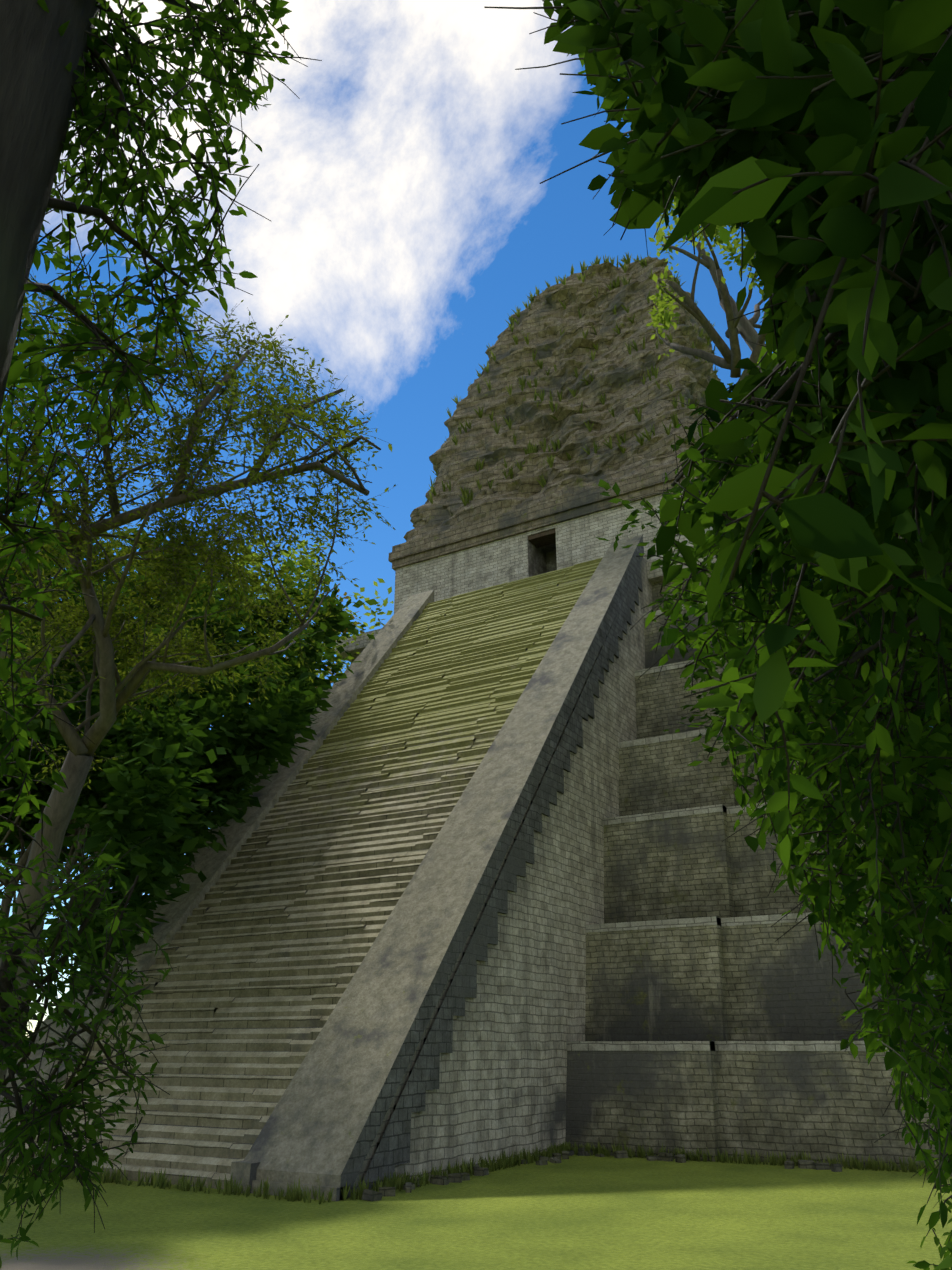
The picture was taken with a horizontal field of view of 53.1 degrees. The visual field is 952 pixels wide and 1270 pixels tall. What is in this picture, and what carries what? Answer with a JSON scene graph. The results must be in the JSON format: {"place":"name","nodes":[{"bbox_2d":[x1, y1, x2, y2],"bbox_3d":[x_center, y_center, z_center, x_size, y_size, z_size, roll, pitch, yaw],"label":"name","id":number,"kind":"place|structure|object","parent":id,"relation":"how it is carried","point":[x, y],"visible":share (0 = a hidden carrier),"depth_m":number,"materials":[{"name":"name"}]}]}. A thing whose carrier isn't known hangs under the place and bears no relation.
{"place":"outdoors","nodes":[
{"label":"outdoors","id":0,"kind":"place"},
{"bbox_2d":[0,0,772,1035],"label":"sky","id":1,"kind":"structure","parent":0,"point":[407,206],"materials":[{"name":"blue"}]},
{"bbox_2d":[0,1155,951,1269],"bbox_3d":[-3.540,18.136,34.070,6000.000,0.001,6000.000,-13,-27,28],"label":"ground","id":2,"kind":"structure","parent":0,"point":[577,1212],"depth_m":18.36,"materials":[{"name":"green plant"}]},
{"bbox_2d":[0,833,95,886],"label":"tree","id":3,"kind":"object","parent":2,"relation":"on","point":[86,855],"depth_m":62.41,"materials":[{"name":"brown plant"}]},
{"bbox_2d":[0,525,182,647],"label":"tree","id":4,"kind":"object","parent":2,"relation":"on","point":[75,596],"visible":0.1,"depth_m":30.20,"materials":[{"name":"green plant"}]},
{"bbox_2d":[0,827,183,1267],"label":"bush","id":5,"kind":"object","parent":2,"relation":"on","point":[52,1118],"visible":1,"depth_m":5.61,"materials":[{"name":"green plant"}]},
{"bbox_2d":[4,851,184,929],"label":"tree","id":6,"kind":"object","parent":2,"relation":"on","point":[14,897],"depth_m":71.62,"materials":[{"name":"brown plant"}]},
{"bbox_2d":[0,564,318,983],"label":"dark tree wood","id":7,"kind":"object","parent":2,"relation":"on","point":[126,815],"visible":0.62,"depth_m":27.60,"materials":[{"name":"green plant"}]},
{"bbox_2d":[0,0,321,889],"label":"tree","id":8,"kind":"object","parent":2,"relation":"on","point":[54,58],"visible":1,"depth_m":4.71,"materials":[{"name":"green plant"}]},
{"bbox_2d":[0,524,329,1048],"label":"tree","id":9,"kind":"object","parent":2,"relation":"on","point":[248,636],"visible":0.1,"depth_m":43.05,"materials":[{"name":"green plant"}]},
{"bbox_2d":[0,1159,333,1203],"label":"stair weeds","id":10,"kind":"object","parent":2,"relation":"on","point":[231,1188],"visible":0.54,"depth_m":22.50,"materials":[{"name":"green plant"}]},
{"bbox_2d":[0,584,360,1013],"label":"dark tree wood","id":11,"kind":"object","parent":2,"relation":"on","point":[200,823],"visible":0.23,"depth_m":32.06,"materials":[{"name":"green plant"}]},
{"bbox_2d":[10,526,378,864],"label":"tree","id":12,"kind":"object","parent":2,"relation":"on","point":[333,621],"visible":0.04,"depth_m":49.97,"materials":[{"name":"brown plant"}]},
{"bbox_2d":[0,267,396,1083],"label":"tree","id":13,"kind":"object","parent":2,"relation":"on","point":[210,557],"visible":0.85,"depth_m":13.83,"materials":[{"name":"green plant"}]},
{"bbox_2d":[209,586,364,728],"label":"tree","id":14,"kind":"object","parent":2,"relation":"on","point":[346,597],"visible":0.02,"depth_m":65.28,"materials":[{"name":"green plant"}]},
{"bbox_2d":[212,530,393,690],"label":"tree","id":15,"kind":"object","parent":2,"relation":"on","point":[307,561],"visible":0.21,"depth_m":57.82,"materials":[{"name":"green plant"}]},
{"bbox_2d":[6,557,602,1188],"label":"stair steps","id":16,"kind":"structure","parent":2,"relation":"on","point":[472,663],"depth_m":33.49,"materials":[{"name":"stone"}]},
{"bbox_2d":[36,557,651,1197],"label":"stair side walls","id":17,"kind":"structure","parent":2,"relation":"on","point":[504,1071],"depth_m":31.05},
{"bbox_2d":[0,589,434,1155],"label":"balustrade","id":18,"kind":"object","parent":17,"relation":"on","point":[210,863],"visible":0.28,"depth_m":39.01,"materials":[{"name":"stone"}]},
{"bbox_2d":[230,534,643,1200],"bbox_3d":[1.570,3.986,36.814,3.100,28.756,23.970,-13,-27,28],"label":"balustrade","id":19,"kind":"object","parent":17,"relation":"on","point":[326,1118],"visible":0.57,"depth_m":27.62,"materials":[{"name":"stone"}]},
{"bbox_2d":[358,563,642,1189],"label":"balustrade corbels","id":20,"kind":"object","parent":17,"relation":"attached to","point":[393,1149],"depth_m":29.27,"materials":[{"name":"grey stone"}]},
{"bbox_2d":[341,1140,573,1200],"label":"stair base weeds","id":21,"kind":"object","parent":2,"relation":"on","point":[504,1162],"visible":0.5,"depth_m":24.87,"materials":[{"name":"green plant"}]},
{"bbox_2d":[350,570,949,1170],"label":"stepped pyramid terraces","id":22,"kind":"object","parent":2,"relation":"on","point":[754,982],"visible":0.12,"depth_m":32.21,"materials":[{"name":"stone"}]},
{"bbox_2d":[335,554,716,661],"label":"temple platform","id":23,"kind":"structure","parent":22,"relation":"on","point":[655,576],"depth_m":59.67,"materials":[{"name":"stone"}]},
{"bbox_2d":[394,489,712,613],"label":"temple wall","id":24,"kind":"structure","parent":23,"relation":"on","point":[497,562],"depth_m":59.25,"materials":[{"name":"grey stone"}]},
{"bbox_2d":[528,529,555,547],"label":"door lintel","id":25,"kind":"structure","parent":24,"relation":"on","point":[542,539],"depth_m":59.21,"materials":[{"name":"brown wood"}]},
{"bbox_2d":[527,528,556,576],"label":"doorway","id":26,"kind":"structure","parent":24,"relation":"in","point":[542,560],"depth_m":60.39,"materials":[{"name":"grey stone"}]},
{"bbox_2d":[388,461,702,570],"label":"temple cornice mouldings","id":27,"kind":"object","parent":24,"relation":"on","point":[581,503],"visible":0.21,"depth_m":59.30,"materials":[{"name":"grey stone"}]},
{"bbox_2d":[403,252,737,541],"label":"roof comb","id":28,"kind":"object","parent":24,"relation":"on","point":[573,385],"visible":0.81,"depth_m":65.10,"materials":[{"name":"stone"}]},
{"bbox_2d":[323,597,888,1050],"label":"terrace ledges","id":29,"kind":"object","parent":22,"relation":"on","point":[703,1045],"visible":0.17,"depth_m":33.10,"materials":[{"name":"grey stone"}]},
{"bbox_2d":[362,1147,951,1200],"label":"fallen stones","id":30,"kind":"object","parent":2,"relation":"on","point":[385,1191],"visible":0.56,"depth_m":26.50,"materials":[{"name":"grey stone"}]},
{"bbox_2d":[484,0,951,1269],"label":"tree","id":31,"kind":"object","parent":2,"relation":"on","point":[812,138],"visible":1,"depth_m":3.06,"materials":[{"name":"green plant"}]},
{"bbox_2d":[561,1140,947,1172],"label":"weeds","id":32,"kind":"object","parent":2,"relation":"on","point":[859,1165],"visible":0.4,"depth_m":27.72,"materials":[{"name":"green plant"}]},
{"bbox_2d":[646,179,901,537],"bbox_3d":[10.464,-1.494,21.630,12.473,26.812,7.595,-1,-23,2],"label":"tree","id":33,"kind":"object","parent":2,"relation":"on","point":[743,326],"visible":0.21,"depth_m":24.81,"materials":[{"name":"green plant"}]},
{"bbox_2d":[596,468,951,785],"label":"tree","id":34,"kind":"object","parent":2,"relation":"on","point":[721,711],"visible":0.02,"depth_m":33.83,"materials":[{"name":"green plant"}]},
{"bbox_2d":[680,575,951,946],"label":"tree","id":35,"kind":"object","parent":2,"relation":"on","point":[687,618],"depth_m":43.60,"materials":[{"name":"brown plant"}]}
]}

